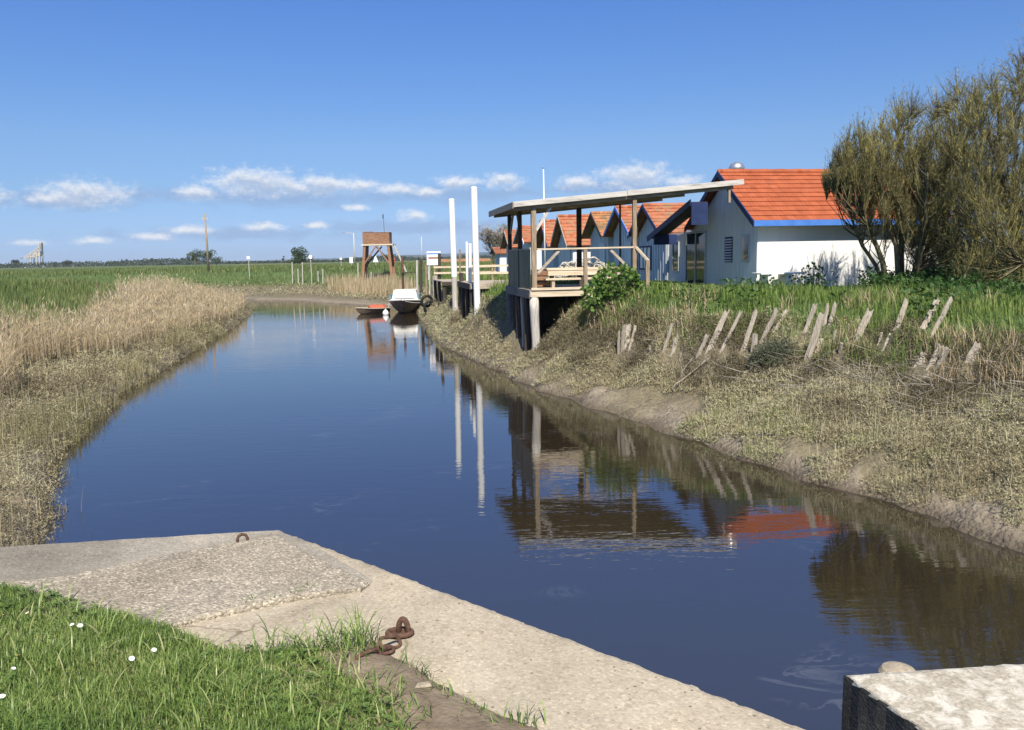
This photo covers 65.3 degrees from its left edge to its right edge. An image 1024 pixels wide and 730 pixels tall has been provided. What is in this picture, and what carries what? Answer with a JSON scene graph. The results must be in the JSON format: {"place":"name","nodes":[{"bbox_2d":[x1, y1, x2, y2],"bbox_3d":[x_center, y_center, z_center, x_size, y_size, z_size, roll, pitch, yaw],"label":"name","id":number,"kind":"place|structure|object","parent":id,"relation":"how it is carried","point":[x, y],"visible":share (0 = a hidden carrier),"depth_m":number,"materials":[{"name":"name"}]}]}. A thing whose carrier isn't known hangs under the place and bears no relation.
{"place":"outdoors","nodes":[
{"label":"outdoors","id":0,"kind":"place"},
{"bbox_2d":[178,536,804,729],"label":"quay","id":1,"kind":"structure","parent":0,"point":[494,660],"depth_m":3.20,"materials":[{"name":"concrete"}]},
{"bbox_2d":[0,536,369,628],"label":"raised slab","id":2,"kind":"structure","parent":1,"relation":"on","point":[191,587],"depth_m":3.98,"materials":[{"name":"concrete"}]},
{"bbox_2d":[236,533,248,541],"bbox_3d":[-1.535,0.995,4.555,0.071,0.074,0.034,-5,9,-28],"label":"iron staple","id":3,"kind":"object","parent":2,"relation":"on","point":[242,534],"visible":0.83,"depth_m":4.55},
{"bbox_2d":[0,530,371,583],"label":"edge slab","id":4,"kind":"structure","parent":1,"relation":"on","point":[26,562],"depth_m":4.46,"materials":[{"name":"grey concrete"}]},
{"bbox_2d":[0,592,538,729],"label":"soil","id":5,"kind":"structure","parent":1,"relation":"on","point":[442,718],"depth_m":2.90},
{"bbox_2d":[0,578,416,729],"bbox_3d":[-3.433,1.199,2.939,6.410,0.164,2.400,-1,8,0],"label":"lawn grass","id":6,"kind":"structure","parent":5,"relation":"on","point":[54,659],"depth_m":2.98,"materials":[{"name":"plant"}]},
{"bbox_2d":[195,583,545,729],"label":"grass tufts","id":7,"kind":"object","parent":5,"relation":"on","point":[358,638],"visible":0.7,"depth_m":3.17,"materials":[{"name":"plant"}]},
{"bbox_2d":[415,681,431,687],"bbox_3d":[-0.330,1.186,2.970,0.063,0.010,0.028,-2,8,-9],"label":"stone chip","id":8,"kind":"object","parent":5,"relation":"on","point":[424,684],"visible":1,"depth_m":2.96,"materials":[{"name":"stone"}]},
{"bbox_2d":[355,616,413,659],"bbox_3d":[-0.517,1.139,3.297,0.124,0.090,0.367,1,8,15],"label":"mooring shackle","id":9,"kind":"object","parent":1,"relation":"attached to","point":[399,632],"visible":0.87,"depth_m":3.35,"materials":[{"name":"metal"}]},
{"bbox_2d":[0,250,1023,553],"bbox_3d":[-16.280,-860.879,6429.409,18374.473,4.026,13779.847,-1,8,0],"label":"ground","id":10,"kind":"structure","parent":0,"point":[658,410],"depth_m":18.11,"materials":[{"name":"soil"}]},
{"bbox_2d":[20,243,43,266],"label":"port crane","id":11,"kind":"object","parent":10,"relation":"on","point":[39,253],"visible":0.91,"depth_m":1479.73,"materials":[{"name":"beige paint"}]},
{"bbox_2d":[0,321,225,473],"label":"sedge","id":12,"kind":"object","parent":10,"relation":"on","point":[86,425],"visible":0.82,"depth_m":18.28,"materials":[{"name":"plant"}]},
{"bbox_2d":[47,362,188,532],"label":"drowned stalks","id":13,"kind":"object","parent":10,"relation":"on","point":[77,473],"visible":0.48,"depth_m":12.12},
{"bbox_2d":[0,270,246,398],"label":"reeds","id":14,"kind":"object","parent":10,"relation":"on","point":[158,305],"visible":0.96,"depth_m":32.85,"materials":[{"name":"plant"}]},
{"bbox_2d":[0,302,253,546],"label":"marsh plants","id":15,"kind":"object","parent":10,"relation":"on","point":[34,384],"visible":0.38,"depth_m":19.91,"materials":[{"name":"plant"}]},
{"bbox_2d":[186,248,201,265],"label":"tree","id":16,"kind":"object","parent":10,"relation":"on","point":[194,258],"visible":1,"depth_m":317.12,"materials":[{"name":"green plant"}]},
{"bbox_2d":[202,213,209,272],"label":"utility pole","id":17,"kind":"object","parent":10,"relation":"on","point":[207,251],"visible":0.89,"depth_m":98.71,"materials":[{"name":"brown wood"}]},
{"bbox_2d":[199,249,217,260],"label":"tree","id":18,"kind":"object","parent":10,"relation":"on","point":[203,255],"visible":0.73,"depth_m":321.72,"materials":[{"name":"green plant"}]},
{"bbox_2d":[0,260,493,339],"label":"meadow grass","id":19,"kind":"structure","parent":10,"relation":"on","point":[69,291],"depth_m":87.16,"materials":[{"name":"plant"}]},
{"bbox_2d":[105,281,427,300],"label":"marsh plants","id":20,"kind":"object","parent":10,"relation":"on","point":[370,294],"visible":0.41,"depth_m":82.23,"materials":[{"name":"plant"}]},
{"bbox_2d":[290,246,308,263],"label":"tree","id":21,"kind":"object","parent":10,"relation":"on","point":[297,254],"visible":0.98,"depth_m":286.13,"materials":[{"name":"green plant"}]},
{"bbox_2d":[324,272,418,295],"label":"reeds","id":22,"kind":"object","parent":10,"relation":"on","point":[384,284],"visible":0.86,"depth_m":76.16,"materials":[{"name":"plant"}]},
{"bbox_2d":[361,214,406,279],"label":"stilt hut","id":23,"kind":"object","parent":10,"relation":"on","point":[377,239],"visible":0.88,"depth_m":81.16,"materials":[{"name":"brown wood"}]},
{"bbox_2d":[401,257,403,288],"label":"mooring post","id":24,"kind":"object","parent":10,"relation":"on","point":[402,264],"visible":0.46,"depth_m":65.42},
{"bbox_2d":[416,260,417,289],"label":"mooring post","id":25,"kind":"object","parent":10,"relation":"on","point":[417,274],"visible":0.66,"depth_m":60.54,"materials":[{"name":"white wood"}]},
{"bbox_2d":[419,259,422,295],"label":"mooring post","id":26,"kind":"object","parent":10,"relation":"on","point":[420,277],"visible":0.77,"depth_m":60.57,"materials":[{"name":"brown wood"}]},
{"bbox_2d":[425,263,426,297],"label":"mooring post","id":27,"kind":"object","parent":10,"relation":"on","point":[426,277],"visible":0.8,"depth_m":56.64,"materials":[{"name":"grey wood"}]},
{"bbox_2d":[423,300,433,312],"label":"tyre","id":28,"kind":"object","parent":10,"relation":"on","point":[425,304],"visible":0.63,"depth_m":48.24,"materials":[{"name":"black rubber"}]},
{"bbox_2d":[420,294,432,307],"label":"tyre","id":29,"kind":"object","parent":28,"relation":"on","point":[422,299],"visible":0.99,"depth_m":48.28,"materials":[{"name":"black rubber"}]},
{"bbox_2d":[427,251,440,279],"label":"information board","id":30,"kind":"object","parent":10,"relation":"on","point":[432,257],"visible":0.74,"depth_m":57.47,"materials":[{"name":"white paint"}]},
{"bbox_2d":[438,253,440,278],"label":"mooring post","id":31,"kind":"object","parent":10,"relation":"on","point":[439,263],"visible":0.39,"depth_m":48.55,"materials":[{"name":"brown wood"}]},
{"bbox_2d":[448,199,457,312],"bbox_3d":[-2.788,-4.857,38.187,0.324,6.053,0.284,-1,8,0],"label":"mooring pole","id":32,"kind":"object","parent":10,"relation":"on","point":[453,252],"visible":0.9,"depth_m":38.02,"materials":[{"name":"white paint"}]},
{"bbox_2d":[459,273,463,314],"bbox_3d":[-2.392,-3.102,37.927,0.230,2.525,0.221,3,9,28],"label":"mooring post","id":33,"kind":"object","parent":10,"relation":"on","point":[461,277],"visible":0.42,"depth_m":37.80,"materials":[{"name":"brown wood"}]},
{"bbox_2d":[433,264,496,305],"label":"landing stage","id":34,"kind":"object","parent":10,"relation":"on","point":[445,282],"visible":0.33,"depth_m":47.77,"materials":[{"name":"brown wood"}]},
{"bbox_2d":[441,258,490,262],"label":"barn","id":35,"kind":"structure","parent":10,"relation":"on","point":[464,260],"depth_m":206.54,"materials":[{"name":"tile"}]},
{"bbox_2d":[465,242,467,280],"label":"mooring pole","id":36,"kind":"object","parent":10,"relation":"on","point":[466,243],"visible":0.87,"depth_m":40.60,"materials":[{"name":"white paint"}]},
{"bbox_2d":[471,187,480,314],"bbox_3d":[-1.483,-4.230,32.926,0.302,6.097,0.274,-1,8,0],"label":"mooring pole","id":37,"kind":"object","parent":10,"relation":"on","point":[475,239],"visible":0.87,"depth_m":32.75,"materials":[{"name":"white paint"}]},
{"bbox_2d":[478,221,513,264],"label":"bare tree","id":38,"kind":"object","parent":10,"relation":"on","point":[494,238],"visible":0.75,"depth_m":74.40,"materials":[{"name":"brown plant"}]},
{"bbox_2d":[490,247,506,271],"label":"cabin","id":39,"kind":"object","parent":10,"relation":"on","point":[500,255],"visible":0.43,"depth_m":68.50,"materials":[{"name":"orange tile"}]},
{"bbox_2d":[0,244,1004,267],"bbox_3d":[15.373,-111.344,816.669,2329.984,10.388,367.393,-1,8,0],"label":"wood","id":40,"kind":"object","parent":10,"relation":"on","point":[153,262],"visible":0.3,"depth_m":695.84,"materials":[{"name":"green plant"}]},
{"bbox_2d":[500,229,517,274],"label":"cabin","id":41,"kind":"object","parent":10,"relation":"on","point":[504,243],"visible":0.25,"depth_m":60.80,"materials":[{"name":"orange tile"}]},
{"bbox_2d":[512,225,541,269],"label":"cabin","id":42,"kind":"object","parent":10,"relation":"on","point":[526,236],"visible":0.21,"depth_m":54.78,"materials":[{"name":"wood"}]},
{"bbox_2d":[542,167,545,267],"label":"mast","id":43,"kind":"object","parent":10,"relation":"on","point":[544,222],"visible":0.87,"depth_m":45.36,"materials":[{"name":"metal"}]},
{"bbox_2d":[536,219,557,267],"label":"cabin","id":44,"kind":"object","parent":10,"relation":"on","point":[549,229],"visible":0.24,"depth_m":49.78,"materials":[{"name":"orange tile"}]},
{"bbox_2d":[550,214,590,275],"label":"cabin","id":45,"kind":"object","parent":10,"relation":"on","point":[564,234],"visible":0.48,"depth_m":45.92,"materials":[{"name":"orange tile"}]},
{"bbox_2d":[567,247,570,263],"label":"door","id":46,"kind":"structure","parent":45,"relation":"in","point":[568,251],"depth_m":45.74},
{"bbox_2d":[582,211,613,266],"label":"cabin","id":47,"kind":"object","parent":10,"relation":"on","point":[595,226],"visible":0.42,"depth_m":41.49,"materials":[{"name":"wood"}]},
{"bbox_2d":[600,243,604,264],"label":"door","id":48,"kind":"structure","parent":47,"relation":"in","point":[602,251],"depth_m":41.27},
{"bbox_2d":[578,260,643,312],"bbox_3d":[2.939,-2.275,23.524,2.074,1.635,1.550,-6,9,-31],"label":"fig bush","id":49,"kind":"object","parent":10,"relation":"on","point":[602,289],"visible":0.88,"depth_m":23.34,"materials":[{"name":"green plant"}]},
{"bbox_2d":[489,179,743,351],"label":"pavilion","id":50,"kind":"structure","parent":10,"relation":"on","point":[524,301],"depth_m":25.07,"materials":[{"name":"grey wood"}]},
{"bbox_2d":[531,269,547,287],"bbox_3d":[0.877,-2.781,25.710,0.460,0.570,0.512,-2,8,-10],"label":"dark crate","id":51,"kind":"object","parent":50,"relation":"on","point":[541,283],"visible":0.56,"depth_m":25.48,"materials":[{"name":"brown wood"}]},
{"bbox_2d":[543,277,610,287],"bbox_3d":[2.210,-2.610,25.388,2.400,0.330,0.345,-2,8,-10],"label":"timber bench","id":52,"kind":"object","parent":50,"relation":"on","point":[552,281],"visible":0.56,"depth_m":25.15,"materials":[{"name":"brown wood"}]},
{"bbox_2d":[544,267,619,287],"bbox_3d":[2.277,-2.853,26.110,2.500,0.663,0.714,-2,8,-10],"label":"timber table","id":53,"kind":"object","parent":50,"relation":"on","point":[552,272],"visible":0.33,"depth_m":25.68,"materials":[{"name":"brown wood"}]},
{"bbox_2d":[548,256,618,280],"bbox_3d":[2.975,-3.824,32.891,3.087,1.262,2.139,-1,8,0],"label":"net heap","id":54,"kind":"object","parent":53,"relation":"on","point":[568,264],"visible":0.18,"depth_m":32.92,"materials":[{"name":"grey fabric"}]},
{"bbox_2d":[617,330,619,355],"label":"stake","id":55,"kind":"object","parent":10,"relation":"on","point":[618,345],"visible":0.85,"depth_m":21.71,"materials":[{"name":"grey wood"}]},
{"bbox_2d":[603,205,640,277],"bbox_3d":[7.945,-5.842,38.717,6.190,3.775,3.892,-2,8,-10],"label":"cabin","id":56,"kind":"object","parent":10,"relation":"on","point":[612,227],"visible":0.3,"depth_m":38.05,"materials":[{"name":"wood"}]},
{"bbox_2d":[625,241,630,266],"bbox_3d":[5.476,-4.792,37.718,0.019,2.050,0.850,-2,8,-10],"label":"door","id":57,"kind":"structure","parent":56,"relation":"in","point":[627,250],"depth_m":37.61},
{"bbox_2d":[620,323,625,352],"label":"stake","id":58,"kind":"object","parent":10,"relation":"on","point":[622,347],"visible":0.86,"depth_m":21.67,"materials":[{"name":"grey wood"}]},
{"bbox_2d":[625,323,630,347],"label":"stake","id":59,"kind":"object","parent":10,"relation":"on","point":[627,333],"visible":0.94,"depth_m":21.80,"materials":[{"name":"grey wood"}]},
{"bbox_2d":[628,324,636,350],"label":"stake","id":60,"kind":"object","parent":10,"relation":"on","point":[632,336],"visible":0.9,"depth_m":21.68,"materials":[{"name":"grey wood"}]},
{"bbox_2d":[627,203,688,280],"bbox_3d":[8.660,-5.301,35.159,6.190,3.625,4.031,-2,8,-10],"label":"cabin","id":61,"kind":"object","parent":10,"relation":"on","point":[651,217],"visible":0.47,"depth_m":34.40,"materials":[{"name":"wood"}]},
{"bbox_2d":[639,246,650,269],"bbox_3d":[5.919,-4.764,35.576,0.029,1.050,1.510,-2,8,-10],"label":"window","id":62,"kind":"structure","parent":61,"relation":"in","point":[646,250],"depth_m":35.69,"materials":[{"name":"glass"}]},
{"bbox_2d":[661,323,673,353],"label":"stake","id":63,"kind":"object","parent":10,"relation":"on","point":[668,337],"visible":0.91,"depth_m":20.41,"materials":[{"name":"grey wood"}]},
{"bbox_2d":[671,357,710,390],"bbox_3d":[4.275,0.180,19.258,0.943,0.821,0.368,-1,8,0],"label":"driftwood branch","id":64,"kind":"object","parent":10,"relation":"on","point":[688,374],"visible":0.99,"depth_m":19.14,"materials":[{"name":"brown wood"}]},
{"bbox_2d":[695,334,708,358],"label":"stake","id":65,"kind":"object","parent":10,"relation":"on","point":[703,344],"visible":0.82,"depth_m":19.52,"materials":[{"name":"grey wood"}]},
{"bbox_2d":[705,309,729,353],"bbox_3d":[4.955,-0.674,19.473,0.778,1.375,0.128,-4,8,-21],"label":"stake","id":66,"kind":"object","parent":10,"relation":"on","point":[719,327],"visible":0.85,"depth_m":19.45,"materials":[{"name":"grey wood"}]},
{"bbox_2d":[415,283,1023,525],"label":"marsh plants","id":67,"kind":"object","parent":10,"relation":"on","point":[796,414],"visible":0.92,"depth_m":15.15,"materials":[{"name":"plant"}]},
{"bbox_2d":[427,270,1023,375],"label":"bank grass","id":68,"kind":"structure","parent":10,"relation":"on","point":[813,291],"depth_m":18.76,"materials":[{"name":"plant"}]},
{"bbox_2d":[719,310,742,352],"bbox_3d":[5.215,-0.667,19.268,0.797,1.291,0.073,-4,8,-20],"label":"stake","id":69,"kind":"object","parent":10,"relation":"on","point":[732,328],"visible":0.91,"depth_m":19.26,"materials":[{"name":"grey wood"}]},
{"bbox_2d":[740,309,757,351],"bbox_3d":[5.580,-0.676,18.959,0.588,1.309,0.117,-5,8,-25],"label":"stake","id":70,"kind":"object","parent":10,"relation":"on","point":[751,325],"visible":0.84,"depth_m":18.94,"materials":[{"name":"grey wood"}]},
{"bbox_2d":[751,333,757,351],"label":"stake","id":71,"kind":"object","parent":10,"relation":"on","point":[754,338],"visible":0.44,"depth_m":18.57,"materials":[{"name":"grey wood"}]},
{"bbox_2d":[758,307,778,345],"bbox_3d":[5.969,-0.754,18.850,0.583,1.211,0.081,0,8,6],"label":"stake","id":72,"kind":"object","parent":10,"relation":"on","point":[771,321],"visible":0.72,"depth_m":18.79,"materials":[{"name":"grey wood"}]},
{"bbox_2d":[747,335,797,366],"bbox_3d":[5.802,-0.277,17.639,1.211,0.774,1.344,6,11,44],"label":"sea blite bush","id":73,"kind":"object","parent":10,"relation":"on","point":[755,357],"visible":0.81,"depth_m":17.52,"materials":[{"name":"green plant"}]},
{"bbox_2d":[752,272,806,286],"bbox_3d":[8.328,-2.385,24.978,1.500,1.010,0.650,-2,8,-9],"label":"slab bench","id":74,"kind":"object","parent":10,"relation":"on","point":[785,278],"visible":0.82,"depth_m":24.70,"materials":[{"name":"concrete"}]},
{"bbox_2d":[771,309,787,334],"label":"stake","id":75,"kind":"object","parent":10,"relation":"on","point":[785,312],"visible":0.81,"depth_m":19.01,"materials":[{"name":"grey wood"}]},
{"bbox_2d":[647,162,951,286],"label":"house","id":76,"kind":"structure","parent":10,"relation":"on","point":[776,220],"depth_m":26.07,"materials":[{"name":"paint"}]},
{"bbox_2d":[672,242,678,271],"bbox_3d":[6.591,-4.352,32.227,0.046,1.200,0.700,-2,8,-9],"label":"window","id":77,"kind":"structure","parent":76,"relation":"in","point":[675,248],"depth_m":32.23,"materials":[{"name":"clear glass"}]},
{"bbox_2d":[685,230,706,283],"bbox_3d":[6.926,-3.909,30.204,0.046,2.250,1.980,-2,8,-9],"label":"door","id":78,"kind":"structure","parent":76,"relation":"in","point":[695,241],"depth_m":30.13,"materials":[{"name":"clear glass"}]},
{"bbox_2d":[741,234,749,261],"bbox_3d":[7.591,-3.808,26.023,0.032,0.900,0.560,-2,8,-9],"label":"window","id":79,"kind":"structure","parent":76,"relation":"in","point":[745,242],"depth_m":25.98,"materials":[{"name":"grey glass"}]},
{"bbox_2d":[589,327,1023,424],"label":"dead twigs","id":80,"kind":"object","parent":10,"relation":"on","point":[897,401],"visible":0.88,"depth_m":14.75,"materials":[{"name":"plant"}]},
{"bbox_2d":[802,303,816,332],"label":"stake","id":81,"kind":"object","parent":10,"relation":"on","point":[810,316],"visible":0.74,"depth_m":18.34,"materials":[{"name":"grey wood"}]},
{"bbox_2d":[789,253,837,287],"bbox_3d":[9.339,-2.811,24.493,1.472,1.204,1.171,-6,9,-34],"label":"tall weed","id":82,"kind":"object","parent":10,"relation":"on","point":[816,275],"visible":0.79,"depth_m":24.47,"materials":[{"name":"green plant"}]},
{"bbox_2d":[803,310,826,360],"bbox_3d":[6.447,-0.481,17.113,0.549,1.405,0.094,-2,8,-6],"label":"stake","id":83,"kind":"object","parent":10,"relation":"on","point":[816,329],"visible":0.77,"depth_m":17.07,"materials":[{"name":"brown wood"}]},
{"bbox_2d":[822,303,828,325],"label":"stake","id":84,"kind":"object","parent":10,"relation":"on","point":[826,315],"visible":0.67,"depth_m":18.24,"materials":[{"name":"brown wood"}]},
{"bbox_2d":[632,271,1023,320],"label":"broad weeds","id":85,"kind":"object","parent":10,"relation":"on","point":[968,286],"visible":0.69,"depth_m":18.33,"materials":[{"name":"green plant"}]},
{"bbox_2d":[828,301,837,325],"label":"stake","id":86,"kind":"object","parent":10,"relation":"on","point":[833,309],"visible":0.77,"depth_m":18.09,"materials":[{"name":"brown wood"}]},
{"bbox_2d":[853,308,873,341],"bbox_3d":[7.386,-0.670,16.982,0.629,1.087,0.134,-3,8,-15],"label":"stake","id":87,"kind":"object","parent":10,"relation":"on","point":[865,320],"visible":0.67,"depth_m":16.95,"materials":[{"name":"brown wood"}]},
{"bbox_2d":[893,298,907,330],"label":"stake","id":88,"kind":"object","parent":10,"relation":"on","point":[903,308],"visible":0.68,"depth_m":16.41,"materials":[{"name":"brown wood"}]},
{"bbox_2d":[819,67,996,287],"bbox_3d":[10.571,-4.785,21.779,4.065,6.303,2.624,-1,8,0],"label":"tamarisk shrub","id":89,"kind":"object","parent":10,"relation":"on","point":[866,180],"visible":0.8,"depth_m":21.26,"materials":[{"name":"green plant"}]},
{"bbox_2d":[914,352,927,366],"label":"stake","id":90,"kind":"object","parent":10,"relation":"on","point":[923,360],"visible":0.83,"depth_m":14.78,"materials":[{"name":"brown wood"}]},
{"bbox_2d":[919,297,939,328],"bbox_3d":[8.263,-0.872,15.943,0.735,0.951,0.109,-5,9,-29],"label":"stake","id":91,"kind":"object","parent":10,"relation":"on","point":[925,323],"visible":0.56,"depth_m":15.94,"materials":[{"name":"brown wood"}]},
{"bbox_2d":[841,664,1023,729],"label":"concrete block","id":92,"kind":"structure","parent":10,"relation":"on","point":[982,698],"depth_m":2.91,"materials":[{"name":"concrete"}]},
{"bbox_2d":[878,661,914,672],"bbox_3d":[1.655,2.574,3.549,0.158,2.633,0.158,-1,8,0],"label":"bollard","id":93,"kind":"object","parent":92,"relation":"on","point":[891,666],"visible":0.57,"depth_m":3.37,"materials":[{"name":"stone"}]},
{"bbox_2d":[924,343,944,371],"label":"stake","id":94,"kind":"object","parent":10,"relation":"on","point":[933,360],"visible":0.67,"depth_m":14.65,"materials":[{"name":"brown wood"}]},
{"bbox_2d":[929,296,952,336],"bbox_3d":[8.384,-0.864,15.691,0.738,0.935,0.077,-5,9,-28],"label":"stake","id":95,"kind":"object","parent":10,"relation":"on","point":[939,321],"visible":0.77,"depth_m":15.70,"materials":[{"name":"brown wood"}]},
{"bbox_2d":[858,266,1023,296],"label":"brambles","id":96,"kind":"object","parent":10,"relation":"on","point":[917,279],"visible":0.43,"depth_m":20.94,"materials":[{"name":"green plant"}]},
{"bbox_2d":[935,347,950,367],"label":"stake","id":97,"kind":"object","parent":10,"relation":"on","point":[943,355],"visible":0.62,"depth_m":14.47,"materials":[{"name":"brown wood"}]},
{"bbox_2d":[898,21,1023,291],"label":"tamarisk shrub","id":98,"kind":"object","parent":10,"relation":"on","point":[1009,214],"visible":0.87,"depth_m":19.64,"materials":[{"name":"green plant"}]},
{"bbox_2d":[963,341,981,362],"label":"stake","id":99,"kind":"object","parent":10,"relation":"on","point":[976,346],"visible":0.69,"depth_m":14.16,"materials":[{"name":"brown wood"}]},
{"bbox_2d":[0,0,1023,265],"label":"sky","id":100,"kind":"structure","parent":0,"point":[288,124],"materials":[{"name":"blue"}]},
{"bbox_2d":[39,300,1023,729],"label":"water","id":101,"kind":"structure","parent":0,"point":[407,446],"depth_m":11.73,"materials":[{"name":"liquid"}]},
{"bbox_2d":[355,304,390,313],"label":"dinghy","id":102,"kind":"object","parent":101,"relation":"on","point":[374,309],"visible":0.87,"depth_m":55.60,"materials":[{"name":"plastic"}]},
{"bbox_2d":[388,289,420,313],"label":"cabin boat","id":103,"kind":"object","parent":101,"relation":"on","point":[399,297],"visible":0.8,"depth_m":55.88,"materials":[{"name":"white plastic"}]},
{"bbox_2d":[457,264,507,319],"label":"jetty","id":104,"kind":"object","parent":101,"relation":"on","point":[466,286],"visible":0.29,"depth_m":36.01,"materials":[{"name":"brown wood"}]},
{"bbox_2d":[468,243,471,298],"bbox_3d":[-1.867,-4.036,35.777,0.203,2.768,0.152,-1,8,0],"label":"mooring pole","id":105,"kind":"object","parent":104,"relation":"on","point":[470,259],"visible":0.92,"depth_m":35.65,"materials":[{"name":"white paint"}]},
{"bbox_2d":[165,243,978,263],"bbox_3d":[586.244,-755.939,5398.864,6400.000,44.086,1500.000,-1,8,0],"label":"hills","id":106,"kind":"structure","parent":0,"point":[480,253],"depth_m":5004.65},
{"bbox_2d":[557,281,1023,387],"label":"dry grass","id":107,"kind":"structure","parent":0,"point":[967,338],"depth_m":16.25,"materials":[{"name":"plant"}]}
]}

